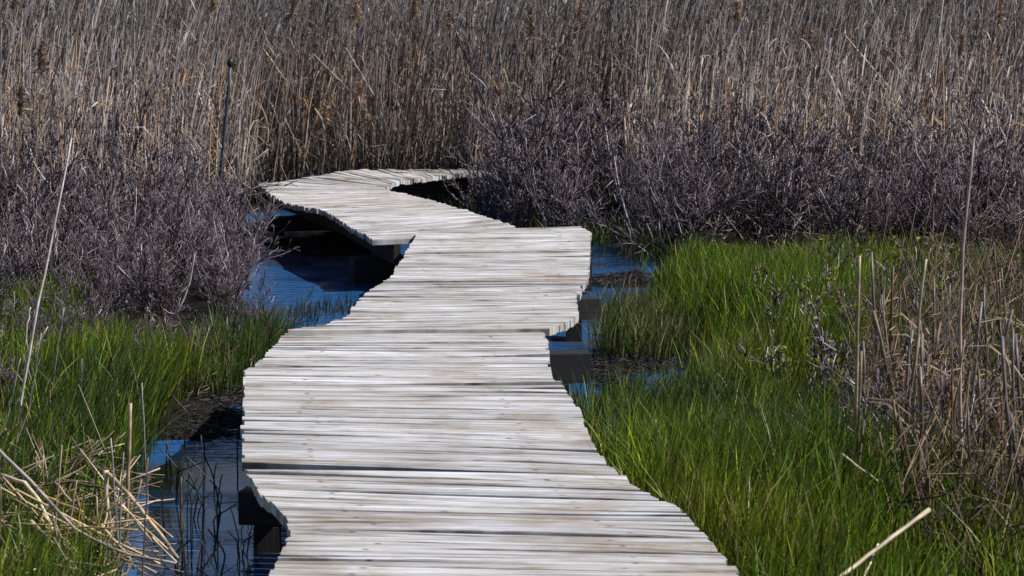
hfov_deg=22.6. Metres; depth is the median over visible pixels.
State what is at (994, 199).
bare shrub
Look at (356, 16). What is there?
reed stalk
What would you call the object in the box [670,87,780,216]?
bare shrub
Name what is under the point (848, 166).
bare shrub
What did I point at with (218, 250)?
bare shrub
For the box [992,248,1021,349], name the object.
dead reed
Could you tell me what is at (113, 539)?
fallen reed
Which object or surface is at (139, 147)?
bare shrub
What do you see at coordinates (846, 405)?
bare shrub
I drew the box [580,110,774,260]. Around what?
bare shrub
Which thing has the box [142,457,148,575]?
reed stalk
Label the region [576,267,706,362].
sedge
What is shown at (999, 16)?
reed stalk
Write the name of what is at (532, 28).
reed stalk
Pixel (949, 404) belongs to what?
dead reed
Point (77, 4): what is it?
reed stalk
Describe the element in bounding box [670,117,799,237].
bare shrub
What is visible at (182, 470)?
marsh stem
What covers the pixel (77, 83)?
bare shrub
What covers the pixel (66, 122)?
bare shrub
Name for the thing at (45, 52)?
broken reed
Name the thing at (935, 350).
dead reed
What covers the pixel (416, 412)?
boardwalk
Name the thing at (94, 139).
bare shrub
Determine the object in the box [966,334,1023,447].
dead reed
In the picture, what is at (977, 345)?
dead reed
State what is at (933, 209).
bare shrub
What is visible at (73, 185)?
bare shrub
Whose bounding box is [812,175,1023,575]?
bare shrub
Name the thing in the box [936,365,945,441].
dead reed
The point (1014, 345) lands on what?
dead reed
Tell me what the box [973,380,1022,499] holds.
dead reed
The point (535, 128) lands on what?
bare shrub
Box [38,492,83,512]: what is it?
fallen reed
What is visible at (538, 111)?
bare shrub
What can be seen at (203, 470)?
marsh stem
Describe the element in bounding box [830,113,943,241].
bare shrub
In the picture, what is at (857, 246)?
leafy shrub
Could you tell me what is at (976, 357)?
dead reed
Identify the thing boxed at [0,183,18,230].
bare shrub
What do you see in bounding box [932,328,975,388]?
dead reed
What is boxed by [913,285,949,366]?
dead reed
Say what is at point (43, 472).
reed stalk
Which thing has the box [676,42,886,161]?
bare shrub
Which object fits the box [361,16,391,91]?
broken reed
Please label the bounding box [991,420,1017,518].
dead reed
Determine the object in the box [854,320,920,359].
dead reed
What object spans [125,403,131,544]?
reed stalk
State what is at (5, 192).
bare shrub
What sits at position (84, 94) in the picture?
bare shrub
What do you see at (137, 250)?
bare shrub
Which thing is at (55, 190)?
bare shrub
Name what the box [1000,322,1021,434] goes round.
dead reed
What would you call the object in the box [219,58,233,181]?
marker pole
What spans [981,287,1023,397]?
dead reed
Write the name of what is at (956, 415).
dead reed
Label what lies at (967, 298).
bare shrub
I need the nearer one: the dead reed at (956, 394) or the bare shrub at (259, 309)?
the dead reed at (956, 394)
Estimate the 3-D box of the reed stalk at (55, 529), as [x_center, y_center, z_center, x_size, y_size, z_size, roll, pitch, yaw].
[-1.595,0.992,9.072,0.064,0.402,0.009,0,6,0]
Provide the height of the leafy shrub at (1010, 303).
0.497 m
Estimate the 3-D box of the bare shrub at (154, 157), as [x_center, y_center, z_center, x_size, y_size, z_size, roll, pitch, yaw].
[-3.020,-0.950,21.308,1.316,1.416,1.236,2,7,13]
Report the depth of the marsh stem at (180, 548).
9.14 m
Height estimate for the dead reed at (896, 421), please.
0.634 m
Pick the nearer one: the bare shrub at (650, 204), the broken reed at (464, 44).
the bare shrub at (650, 204)
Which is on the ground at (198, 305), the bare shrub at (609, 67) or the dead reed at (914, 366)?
the bare shrub at (609, 67)
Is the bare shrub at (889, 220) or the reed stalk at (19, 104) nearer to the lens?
the reed stalk at (19, 104)
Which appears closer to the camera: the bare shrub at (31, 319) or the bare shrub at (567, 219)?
the bare shrub at (31, 319)
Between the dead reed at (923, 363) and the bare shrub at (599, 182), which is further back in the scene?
the bare shrub at (599, 182)
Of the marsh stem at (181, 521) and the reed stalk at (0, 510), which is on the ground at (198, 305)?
the reed stalk at (0, 510)
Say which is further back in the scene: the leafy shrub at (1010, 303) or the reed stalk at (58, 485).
the leafy shrub at (1010, 303)
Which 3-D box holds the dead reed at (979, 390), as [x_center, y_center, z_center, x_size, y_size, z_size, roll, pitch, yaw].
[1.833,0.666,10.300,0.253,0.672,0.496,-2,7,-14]
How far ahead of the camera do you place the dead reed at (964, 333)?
12.07 m
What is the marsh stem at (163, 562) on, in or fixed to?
in the water
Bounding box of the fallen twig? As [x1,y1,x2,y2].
[32,480,150,496]
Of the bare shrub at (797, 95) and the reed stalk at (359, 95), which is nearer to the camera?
the bare shrub at (797, 95)
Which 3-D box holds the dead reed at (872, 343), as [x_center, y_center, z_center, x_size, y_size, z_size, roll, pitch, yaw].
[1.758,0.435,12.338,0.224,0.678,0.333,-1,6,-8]
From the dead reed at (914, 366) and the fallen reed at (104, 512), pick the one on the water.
the dead reed at (914, 366)
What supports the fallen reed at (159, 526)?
in the marsh grass at (111, 388)
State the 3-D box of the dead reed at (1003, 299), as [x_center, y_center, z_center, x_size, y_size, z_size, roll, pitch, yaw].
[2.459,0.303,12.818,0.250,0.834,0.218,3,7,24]
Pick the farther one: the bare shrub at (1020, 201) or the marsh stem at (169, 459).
the bare shrub at (1020, 201)
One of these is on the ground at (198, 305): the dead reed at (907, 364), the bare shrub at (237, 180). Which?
the bare shrub at (237, 180)
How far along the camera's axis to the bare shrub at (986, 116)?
25.92 m
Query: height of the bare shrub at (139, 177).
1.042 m
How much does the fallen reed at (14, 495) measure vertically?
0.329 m
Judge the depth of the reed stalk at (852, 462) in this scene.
9.70 m
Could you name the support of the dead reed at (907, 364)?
on the water
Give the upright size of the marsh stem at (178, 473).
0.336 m
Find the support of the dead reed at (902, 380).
on the water
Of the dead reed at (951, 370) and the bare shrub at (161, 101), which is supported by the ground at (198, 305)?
the bare shrub at (161, 101)
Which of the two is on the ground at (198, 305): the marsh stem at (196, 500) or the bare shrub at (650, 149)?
the bare shrub at (650, 149)
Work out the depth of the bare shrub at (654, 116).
25.27 m
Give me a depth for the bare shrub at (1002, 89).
26.51 m
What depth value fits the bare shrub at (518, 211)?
23.46 m
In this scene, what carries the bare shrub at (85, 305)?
on the ground at (198, 305)
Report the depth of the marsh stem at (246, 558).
9.50 m
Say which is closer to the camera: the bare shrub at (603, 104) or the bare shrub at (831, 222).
the bare shrub at (831, 222)
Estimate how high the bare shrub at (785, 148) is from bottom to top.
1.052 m
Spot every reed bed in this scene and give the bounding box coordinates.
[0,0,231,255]
[0,0,1023,215]
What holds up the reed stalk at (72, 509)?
on the ground at (198, 305)
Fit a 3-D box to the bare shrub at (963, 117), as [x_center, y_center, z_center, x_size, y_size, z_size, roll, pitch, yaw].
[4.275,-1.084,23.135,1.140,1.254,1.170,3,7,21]
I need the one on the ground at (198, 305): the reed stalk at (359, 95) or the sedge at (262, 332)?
the sedge at (262, 332)
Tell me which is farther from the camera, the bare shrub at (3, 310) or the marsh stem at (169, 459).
the bare shrub at (3, 310)
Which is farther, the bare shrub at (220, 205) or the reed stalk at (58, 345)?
the bare shrub at (220, 205)
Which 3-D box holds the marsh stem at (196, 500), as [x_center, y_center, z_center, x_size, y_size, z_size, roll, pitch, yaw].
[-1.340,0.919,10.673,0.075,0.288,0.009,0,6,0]
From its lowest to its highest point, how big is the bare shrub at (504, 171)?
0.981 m
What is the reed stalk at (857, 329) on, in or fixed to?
on the ground at (198, 305)
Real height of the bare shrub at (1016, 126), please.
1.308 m
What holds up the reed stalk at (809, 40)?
on the water
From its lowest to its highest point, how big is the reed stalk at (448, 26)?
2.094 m
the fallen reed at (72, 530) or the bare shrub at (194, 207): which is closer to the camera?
the fallen reed at (72, 530)
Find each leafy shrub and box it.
[725,304,913,401]
[742,259,840,304]
[759,273,921,343]
[809,235,926,282]
[825,290,932,348]
[836,319,979,373]
[843,365,947,416]
[861,270,956,306]
[884,227,964,274]
[897,286,1015,325]
[903,269,964,313]
[917,367,991,416]
[934,330,1023,402]
[973,300,1018,330]
[985,247,1023,284]
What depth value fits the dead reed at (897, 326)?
12.15 m
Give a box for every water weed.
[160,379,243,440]
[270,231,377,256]
[587,341,697,389]
[592,266,651,287]
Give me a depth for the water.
12.19 m
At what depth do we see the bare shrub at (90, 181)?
20.55 m
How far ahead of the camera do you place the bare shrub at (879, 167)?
21.64 m
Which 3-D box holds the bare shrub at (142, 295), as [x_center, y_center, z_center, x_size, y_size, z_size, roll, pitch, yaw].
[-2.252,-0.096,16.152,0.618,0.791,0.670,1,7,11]
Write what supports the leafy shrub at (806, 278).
on the ground at (198, 305)
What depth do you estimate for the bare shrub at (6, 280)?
15.78 m
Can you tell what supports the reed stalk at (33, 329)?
on the water
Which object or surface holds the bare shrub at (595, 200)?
on the water
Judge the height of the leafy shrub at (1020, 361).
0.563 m
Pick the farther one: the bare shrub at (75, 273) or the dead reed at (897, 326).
the bare shrub at (75, 273)
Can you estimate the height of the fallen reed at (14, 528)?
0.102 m
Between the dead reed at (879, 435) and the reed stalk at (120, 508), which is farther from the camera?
the dead reed at (879, 435)
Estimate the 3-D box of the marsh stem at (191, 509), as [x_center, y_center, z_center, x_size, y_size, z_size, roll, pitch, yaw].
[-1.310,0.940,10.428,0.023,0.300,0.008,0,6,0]
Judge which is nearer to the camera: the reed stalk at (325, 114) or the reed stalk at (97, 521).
the reed stalk at (97, 521)
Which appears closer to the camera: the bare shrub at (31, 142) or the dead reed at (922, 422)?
the dead reed at (922, 422)
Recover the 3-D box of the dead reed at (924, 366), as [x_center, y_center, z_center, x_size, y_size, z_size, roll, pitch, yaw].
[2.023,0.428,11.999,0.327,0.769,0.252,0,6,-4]
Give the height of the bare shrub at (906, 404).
0.786 m
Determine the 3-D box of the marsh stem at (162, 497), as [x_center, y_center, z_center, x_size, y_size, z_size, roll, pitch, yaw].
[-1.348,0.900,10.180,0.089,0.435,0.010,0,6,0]
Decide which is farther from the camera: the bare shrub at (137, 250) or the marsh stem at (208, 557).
the bare shrub at (137, 250)
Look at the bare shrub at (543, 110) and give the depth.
24.62 m
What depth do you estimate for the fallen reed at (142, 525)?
9.18 m
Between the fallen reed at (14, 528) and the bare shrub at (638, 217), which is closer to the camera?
the fallen reed at (14, 528)
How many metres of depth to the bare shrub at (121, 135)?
22.21 m
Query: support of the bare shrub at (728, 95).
on the water
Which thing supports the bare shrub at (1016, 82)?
on the water
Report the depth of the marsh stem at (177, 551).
9.67 m
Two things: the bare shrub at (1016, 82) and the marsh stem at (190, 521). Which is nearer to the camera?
the marsh stem at (190, 521)
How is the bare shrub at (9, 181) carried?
on the ground at (198, 305)
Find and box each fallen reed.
[0,449,175,563]
[0,473,53,530]
[1,487,163,575]
[1,520,36,543]
[2,477,59,538]
[5,522,137,529]
[12,498,59,524]
[15,489,161,564]
[25,518,149,534]
[29,519,76,567]
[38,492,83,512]
[41,522,131,538]
[42,513,95,574]
[53,481,92,524]
[63,527,159,562]
[66,517,148,575]
[76,496,84,523]
[88,492,108,547]
[89,495,131,522]
[89,541,158,551]
[99,523,130,559]
[100,537,178,544]
[103,470,108,526]
[105,471,178,558]
[106,555,166,558]
[108,496,114,556]
[109,502,157,526]
[110,556,185,573]
[118,502,167,549]
[137,508,172,537]
[140,525,189,575]
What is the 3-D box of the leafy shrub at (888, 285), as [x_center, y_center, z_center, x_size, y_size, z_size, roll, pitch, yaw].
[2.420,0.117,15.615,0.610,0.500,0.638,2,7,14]
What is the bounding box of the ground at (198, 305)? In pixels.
[4,21,1023,574]
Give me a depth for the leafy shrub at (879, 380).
11.96 m
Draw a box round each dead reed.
[826,333,932,453]
[827,341,866,424]
[833,252,928,369]
[843,351,919,463]
[847,267,927,400]
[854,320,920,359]
[862,310,884,365]
[868,299,905,383]
[871,311,927,421]
[873,333,929,504]
[877,366,924,542]
[877,385,953,453]
[878,432,940,484]
[880,295,908,368]
[880,370,907,397]
[881,295,927,413]
[883,291,915,358]
[883,400,941,505]
[884,354,929,403]
[884,373,899,405]
[885,371,904,409]
[888,317,913,369]
[888,330,967,422]
[893,411,912,509]
[895,278,951,350]
[895,319,911,371]
[901,431,949,522]
[903,284,915,346]
[903,321,962,419]
[907,301,971,393]
[908,339,979,466]
[911,389,950,446]
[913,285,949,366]
[915,341,975,502]
[918,334,932,396]
[923,324,981,451]
[924,301,1023,449]
[929,309,1013,426]
[930,417,954,460]
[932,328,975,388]
[936,287,958,394]
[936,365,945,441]
[937,415,976,475]
[950,298,968,370]
[952,343,1010,456]
[952,406,997,478]
[953,336,1023,498]
[953,391,966,438]
[958,370,1023,472]
[963,302,1020,343]
[963,402,994,483]
[964,345,1011,498]
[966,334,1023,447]
[969,304,1000,447]
[971,351,991,427]
[973,319,992,360]
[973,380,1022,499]
[975,354,998,443]
[976,329,1023,475]
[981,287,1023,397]
[982,268,1023,358]
[988,272,1006,361]
[988,311,1023,390]
[991,413,1023,497]
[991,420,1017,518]
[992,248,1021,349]
[997,346,1010,393]
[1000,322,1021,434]
[1006,279,1020,365]
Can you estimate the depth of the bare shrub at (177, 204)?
18.11 m
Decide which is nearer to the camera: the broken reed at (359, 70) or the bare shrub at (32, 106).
the bare shrub at (32, 106)
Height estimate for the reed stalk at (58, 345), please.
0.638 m
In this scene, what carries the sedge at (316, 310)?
on the ground at (198, 305)
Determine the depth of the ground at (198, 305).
17.86 m
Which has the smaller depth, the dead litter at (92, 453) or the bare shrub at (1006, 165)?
the dead litter at (92, 453)
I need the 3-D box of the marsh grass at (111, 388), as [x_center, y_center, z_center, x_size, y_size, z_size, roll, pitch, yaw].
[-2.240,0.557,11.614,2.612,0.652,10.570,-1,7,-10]
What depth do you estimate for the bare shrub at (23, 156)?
20.62 m
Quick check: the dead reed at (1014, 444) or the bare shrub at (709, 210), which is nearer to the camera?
the dead reed at (1014, 444)
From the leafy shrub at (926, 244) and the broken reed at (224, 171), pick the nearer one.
the leafy shrub at (926, 244)
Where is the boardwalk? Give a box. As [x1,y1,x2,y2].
[238,168,738,575]
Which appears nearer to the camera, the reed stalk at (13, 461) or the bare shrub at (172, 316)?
the reed stalk at (13, 461)
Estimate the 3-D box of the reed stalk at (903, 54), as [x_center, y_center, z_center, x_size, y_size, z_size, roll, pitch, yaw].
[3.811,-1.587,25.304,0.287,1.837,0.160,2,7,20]
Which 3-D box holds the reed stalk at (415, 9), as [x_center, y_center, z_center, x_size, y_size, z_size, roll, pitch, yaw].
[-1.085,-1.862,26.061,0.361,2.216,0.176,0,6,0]
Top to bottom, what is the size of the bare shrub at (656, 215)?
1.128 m
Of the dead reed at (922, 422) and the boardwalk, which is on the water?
the dead reed at (922, 422)
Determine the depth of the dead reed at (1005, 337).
11.12 m
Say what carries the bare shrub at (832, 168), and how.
on the ground at (198, 305)
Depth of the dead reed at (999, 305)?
12.91 m
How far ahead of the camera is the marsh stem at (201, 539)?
9.00 m
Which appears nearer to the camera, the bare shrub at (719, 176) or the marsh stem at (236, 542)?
the marsh stem at (236, 542)
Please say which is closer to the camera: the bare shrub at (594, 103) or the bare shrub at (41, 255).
the bare shrub at (41, 255)
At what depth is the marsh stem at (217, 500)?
10.30 m
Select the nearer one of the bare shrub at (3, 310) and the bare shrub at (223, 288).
the bare shrub at (3, 310)
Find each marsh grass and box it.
[0,264,252,575]
[551,220,1023,575]
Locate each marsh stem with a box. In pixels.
[151,549,176,575]
[159,449,179,501]
[162,460,182,542]
[165,379,179,467]
[166,440,171,474]
[170,393,188,446]
[170,520,183,575]
[174,539,190,571]
[175,461,203,487]
[176,523,184,574]
[180,470,201,570]
[181,451,222,553]
[181,475,198,518]
[187,444,197,540]
[187,468,203,568]
[188,485,192,530]
[190,468,208,570]
[196,503,206,573]
[197,491,212,519]
[199,538,217,575]
[199,539,222,575]
[200,435,203,505]
[201,375,204,451]
[201,449,220,511]
[207,529,225,575]
[213,503,236,539]
[216,474,222,536]
[228,531,238,555]
[230,507,239,575]
[236,422,241,475]
[240,545,248,573]
[242,530,259,556]
[246,503,258,553]
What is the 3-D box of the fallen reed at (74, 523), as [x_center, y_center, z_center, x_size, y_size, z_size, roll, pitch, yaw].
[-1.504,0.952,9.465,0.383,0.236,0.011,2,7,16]
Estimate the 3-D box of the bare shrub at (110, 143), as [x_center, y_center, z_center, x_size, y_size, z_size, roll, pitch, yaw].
[-2.730,-0.806,20.145,1.757,1.376,1.315,-5,8,-38]
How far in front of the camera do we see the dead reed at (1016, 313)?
12.11 m
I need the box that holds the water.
[105,200,694,575]
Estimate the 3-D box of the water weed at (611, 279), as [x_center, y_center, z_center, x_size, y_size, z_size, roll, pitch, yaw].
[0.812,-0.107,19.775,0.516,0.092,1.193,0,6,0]
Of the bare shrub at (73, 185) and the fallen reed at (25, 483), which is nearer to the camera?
the fallen reed at (25, 483)
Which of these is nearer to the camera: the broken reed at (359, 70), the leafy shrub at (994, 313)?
the leafy shrub at (994, 313)
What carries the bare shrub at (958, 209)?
on the ground at (198, 305)
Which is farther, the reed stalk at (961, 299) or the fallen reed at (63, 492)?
the reed stalk at (961, 299)
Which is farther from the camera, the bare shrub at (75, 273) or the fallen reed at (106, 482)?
the bare shrub at (75, 273)
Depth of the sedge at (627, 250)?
22.13 m
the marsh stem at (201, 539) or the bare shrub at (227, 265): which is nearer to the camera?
the marsh stem at (201, 539)
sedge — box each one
[176,291,307,397]
[251,290,363,353]
[443,189,674,268]
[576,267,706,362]
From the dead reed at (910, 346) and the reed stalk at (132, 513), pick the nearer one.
the reed stalk at (132, 513)
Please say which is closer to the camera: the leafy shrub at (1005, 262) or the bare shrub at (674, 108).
the leafy shrub at (1005, 262)
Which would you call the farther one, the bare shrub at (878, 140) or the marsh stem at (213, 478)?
the bare shrub at (878, 140)
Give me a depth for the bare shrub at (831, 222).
20.54 m
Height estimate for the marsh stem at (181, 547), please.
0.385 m
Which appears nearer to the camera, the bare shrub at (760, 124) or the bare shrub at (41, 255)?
the bare shrub at (41, 255)
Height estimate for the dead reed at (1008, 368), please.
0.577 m
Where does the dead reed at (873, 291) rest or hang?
on the water
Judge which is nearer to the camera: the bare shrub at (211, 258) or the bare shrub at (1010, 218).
the bare shrub at (211, 258)
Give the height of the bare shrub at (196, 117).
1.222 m
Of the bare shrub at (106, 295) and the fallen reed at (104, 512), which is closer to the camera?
the fallen reed at (104, 512)
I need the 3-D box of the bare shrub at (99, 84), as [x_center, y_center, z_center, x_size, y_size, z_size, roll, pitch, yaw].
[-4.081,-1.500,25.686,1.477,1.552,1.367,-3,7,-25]
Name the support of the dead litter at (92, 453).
on the ground at (198, 305)
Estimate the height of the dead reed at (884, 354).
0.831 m
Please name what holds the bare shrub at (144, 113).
on the water
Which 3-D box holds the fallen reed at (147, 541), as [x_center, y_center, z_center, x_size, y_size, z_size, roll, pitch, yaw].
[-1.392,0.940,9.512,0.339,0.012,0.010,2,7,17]
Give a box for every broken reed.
[27,25,57,90]
[160,129,255,191]
[163,46,267,127]
[179,16,214,66]
[263,48,287,82]
[313,54,351,92]
[345,48,374,95]
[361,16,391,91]
[444,16,492,82]
[481,67,506,98]
[801,167,847,193]
[844,35,891,89]
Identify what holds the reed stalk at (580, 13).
on the water
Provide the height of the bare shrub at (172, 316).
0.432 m
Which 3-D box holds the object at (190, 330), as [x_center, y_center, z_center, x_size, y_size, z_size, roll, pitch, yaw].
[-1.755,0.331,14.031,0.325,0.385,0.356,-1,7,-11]
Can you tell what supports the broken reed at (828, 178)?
on the ground at (198, 305)
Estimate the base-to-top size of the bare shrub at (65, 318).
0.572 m
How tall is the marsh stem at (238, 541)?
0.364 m
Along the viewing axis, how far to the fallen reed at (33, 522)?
9.19 m
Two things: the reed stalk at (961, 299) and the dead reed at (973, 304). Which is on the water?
the dead reed at (973, 304)
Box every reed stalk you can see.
[0,484,1,554]
[4,0,22,118]
[7,358,20,420]
[8,433,18,504]
[10,83,32,238]
[17,137,71,420]
[24,43,49,250]
[25,333,41,426]
[42,456,44,502]
[52,307,63,390]
[52,512,60,564]
[55,445,61,538]
[65,480,76,548]
[69,0,88,89]
[96,497,99,574]
[110,438,120,573]
[116,479,142,571]
[117,452,123,574]
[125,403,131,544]
[141,383,148,500]
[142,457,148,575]
[180,477,183,549]
[201,0,219,125]
[268,0,301,210]
[318,100,335,175]
[338,0,364,171]
[353,74,366,168]
[395,0,422,169]
[428,8,454,198]
[516,15,539,163]
[564,0,587,154]
[722,0,746,135]
[799,21,815,128]
[840,507,930,575]
[841,453,876,481]
[854,256,860,434]
[863,543,878,575]
[895,34,910,129]
[912,259,926,425]
[953,33,970,126]
[958,137,974,465]
[988,2,1006,110]
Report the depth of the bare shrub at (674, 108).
26.18 m
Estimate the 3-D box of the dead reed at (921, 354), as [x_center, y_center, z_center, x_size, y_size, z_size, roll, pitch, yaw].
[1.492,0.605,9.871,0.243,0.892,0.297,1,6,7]
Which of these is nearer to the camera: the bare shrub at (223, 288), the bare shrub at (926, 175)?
the bare shrub at (223, 288)
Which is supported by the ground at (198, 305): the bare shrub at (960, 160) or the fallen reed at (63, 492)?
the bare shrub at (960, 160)
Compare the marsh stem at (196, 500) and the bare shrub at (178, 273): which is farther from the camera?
the bare shrub at (178, 273)
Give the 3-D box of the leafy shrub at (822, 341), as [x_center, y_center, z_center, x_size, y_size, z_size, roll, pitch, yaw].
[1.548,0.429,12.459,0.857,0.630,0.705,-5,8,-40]
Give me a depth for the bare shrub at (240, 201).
19.60 m
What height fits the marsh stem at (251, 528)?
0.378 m
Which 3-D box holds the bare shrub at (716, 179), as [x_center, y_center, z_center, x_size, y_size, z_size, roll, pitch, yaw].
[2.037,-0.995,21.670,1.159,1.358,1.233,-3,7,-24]
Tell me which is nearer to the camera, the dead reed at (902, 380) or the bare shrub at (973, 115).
the dead reed at (902, 380)
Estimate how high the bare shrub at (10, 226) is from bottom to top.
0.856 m
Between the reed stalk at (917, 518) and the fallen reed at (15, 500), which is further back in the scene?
the fallen reed at (15, 500)
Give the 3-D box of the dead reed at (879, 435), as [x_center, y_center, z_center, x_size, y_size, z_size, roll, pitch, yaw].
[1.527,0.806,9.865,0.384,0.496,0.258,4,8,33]
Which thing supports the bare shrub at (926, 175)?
on the ground at (198, 305)
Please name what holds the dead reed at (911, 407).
on the water
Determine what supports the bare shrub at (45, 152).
on the ground at (198, 305)
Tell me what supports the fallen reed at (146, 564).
on the dead litter at (92, 453)
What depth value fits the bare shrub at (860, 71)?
26.83 m
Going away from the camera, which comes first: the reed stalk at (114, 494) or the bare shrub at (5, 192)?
the reed stalk at (114, 494)
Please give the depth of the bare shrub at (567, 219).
22.58 m
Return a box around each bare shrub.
[0,45,158,168]
[0,58,33,212]
[0,86,56,257]
[0,115,68,253]
[0,138,182,302]
[0,149,30,217]
[0,153,36,249]
[0,170,103,299]
[0,173,35,262]
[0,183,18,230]
[0,183,122,300]
[0,188,57,293]
[0,221,26,316]
[0,278,69,338]
[0,292,17,350]
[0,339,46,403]
[1,45,148,129]
[1,62,92,189]
[1,120,136,266]
[1,147,140,257]
[1,157,70,242]
[2,113,40,253]
[2,149,89,271]
[3,132,70,202]
[4,95,122,201]
[5,72,148,146]
[10,89,51,149]
[17,282,111,343]
[21,214,168,326]
[24,59,188,219]
[25,52,203,196]
[30,122,148,170]
[30,159,85,247]
[38,92,155,194]
[41,260,135,332]
[44,223,104,300]
[49,98,192,225]
[53,63,185,145]
[53,90,207,248]
[62,103,296,265]
[65,199,138,284]
[72,43,230,172]
[72,63,210,167]
[73,134,265,280]
[74,235,173,320]
[80,164,251,296]
[81,172,168,259]
[81,221,155,311]
[88,99,209,200]
[94,319,185,362]
[96,69,181,146]
[96,209,213,330]
[109,216,213,314]
[114,137,211,253]
[133,298,197,347]
[140,164,242,275]
[143,177,247,274]
[162,133,251,198]
[162,192,299,315]
[163,177,234,254]
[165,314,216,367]
[173,210,260,293]
[182,173,248,242]
[183,211,250,282]
[186,300,249,346]
[187,159,254,238]
[190,234,259,299]
[191,178,289,290]
[193,240,260,320]
[230,265,315,337]
[415,0,647,222]
[438,137,529,220]
[454,112,565,227]
[462,74,597,196]
[464,60,606,212]
[472,135,544,223]
[484,80,654,225]
[518,131,649,243]
[527,134,619,226]
[533,107,641,221]
[546,74,681,197]
[547,103,670,220]
[562,83,680,210]
[565,31,705,187]
[577,77,701,223]
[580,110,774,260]
[585,56,740,229]
[603,108,741,250]
[606,116,732,245]
[611,86,731,167]
[619,133,690,234]
[635,72,724,149]
[655,85,821,253]
[665,89,812,243]
[667,83,816,203]
[669,81,782,234]
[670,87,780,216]
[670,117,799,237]
[673,64,798,147]
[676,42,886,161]
[681,41,832,142]
[686,108,837,249]
[710,80,854,185]
[713,112,863,243]
[721,50,865,214]
[742,106,889,235]
[755,78,866,208]
[761,142,827,197]
[762,121,841,161]
[777,44,899,120]
[786,354,918,444]
[788,127,895,250]
[797,127,876,227]
[802,92,943,234]
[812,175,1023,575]
[820,341,1004,498]
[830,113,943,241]
[833,56,919,133]
[839,76,952,156]
[843,122,947,244]
[847,135,967,251]
[848,96,901,179]
[850,112,983,248]
[853,95,940,159]
[869,101,1005,199]
[870,138,917,184]
[871,62,1007,161]
[872,71,1023,242]
[884,158,965,251]
[897,97,1003,153]
[899,138,1023,259]
[901,76,1023,168]
[909,144,1007,229]
[913,131,1023,237]
[914,96,1023,228]
[925,285,997,368]
[930,95,1020,139]
[932,361,1018,428]
[934,128,1023,249]
[944,87,1023,240]
[964,62,1023,131]
[976,136,1023,252]
[988,162,1023,247]
[994,93,1023,181]
[995,63,1023,124]
[999,106,1023,163]
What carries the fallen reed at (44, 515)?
on the dead litter at (92, 453)
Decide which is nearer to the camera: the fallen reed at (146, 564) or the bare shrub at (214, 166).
the fallen reed at (146, 564)
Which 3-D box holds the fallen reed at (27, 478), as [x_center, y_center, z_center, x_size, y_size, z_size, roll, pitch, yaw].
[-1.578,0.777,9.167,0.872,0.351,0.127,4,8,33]
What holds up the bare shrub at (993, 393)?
on the ground at (198, 305)
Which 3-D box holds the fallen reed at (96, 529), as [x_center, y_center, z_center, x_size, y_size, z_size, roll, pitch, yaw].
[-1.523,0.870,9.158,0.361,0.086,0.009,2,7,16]
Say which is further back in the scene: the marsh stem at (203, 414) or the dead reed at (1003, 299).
the dead reed at (1003, 299)
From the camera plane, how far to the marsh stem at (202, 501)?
10.64 m
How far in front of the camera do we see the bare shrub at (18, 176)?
20.26 m
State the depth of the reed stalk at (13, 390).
11.62 m
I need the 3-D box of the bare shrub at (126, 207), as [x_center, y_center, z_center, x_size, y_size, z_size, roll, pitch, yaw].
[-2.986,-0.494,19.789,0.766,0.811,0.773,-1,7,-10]
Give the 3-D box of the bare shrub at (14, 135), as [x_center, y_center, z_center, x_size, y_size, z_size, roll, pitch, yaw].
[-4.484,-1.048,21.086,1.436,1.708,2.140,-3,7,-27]
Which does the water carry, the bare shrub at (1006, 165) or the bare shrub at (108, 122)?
the bare shrub at (108, 122)
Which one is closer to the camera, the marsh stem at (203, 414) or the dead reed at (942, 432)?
the dead reed at (942, 432)
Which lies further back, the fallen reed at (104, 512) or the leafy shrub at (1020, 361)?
the leafy shrub at (1020, 361)
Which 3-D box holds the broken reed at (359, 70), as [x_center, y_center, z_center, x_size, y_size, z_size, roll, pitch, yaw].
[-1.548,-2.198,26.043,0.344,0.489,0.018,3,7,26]
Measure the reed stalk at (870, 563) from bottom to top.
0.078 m
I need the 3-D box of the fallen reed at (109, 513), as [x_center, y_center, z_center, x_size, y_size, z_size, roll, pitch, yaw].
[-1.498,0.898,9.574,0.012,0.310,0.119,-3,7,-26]
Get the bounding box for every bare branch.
[10,307,47,361]
[861,397,967,455]
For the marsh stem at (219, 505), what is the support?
in the water
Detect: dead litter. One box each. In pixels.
[0,384,177,575]
[2,294,281,404]
[439,165,1023,255]
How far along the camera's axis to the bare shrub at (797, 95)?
24.26 m
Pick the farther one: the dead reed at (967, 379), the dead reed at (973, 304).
the dead reed at (973, 304)
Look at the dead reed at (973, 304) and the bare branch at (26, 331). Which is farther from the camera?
the bare branch at (26, 331)
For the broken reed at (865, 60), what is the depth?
25.44 m
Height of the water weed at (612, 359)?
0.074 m
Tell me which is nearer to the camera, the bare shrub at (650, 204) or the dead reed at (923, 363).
the dead reed at (923, 363)
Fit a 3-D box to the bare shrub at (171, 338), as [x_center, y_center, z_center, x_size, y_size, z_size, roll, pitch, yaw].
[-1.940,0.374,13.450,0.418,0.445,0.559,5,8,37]
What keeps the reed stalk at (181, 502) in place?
in the water

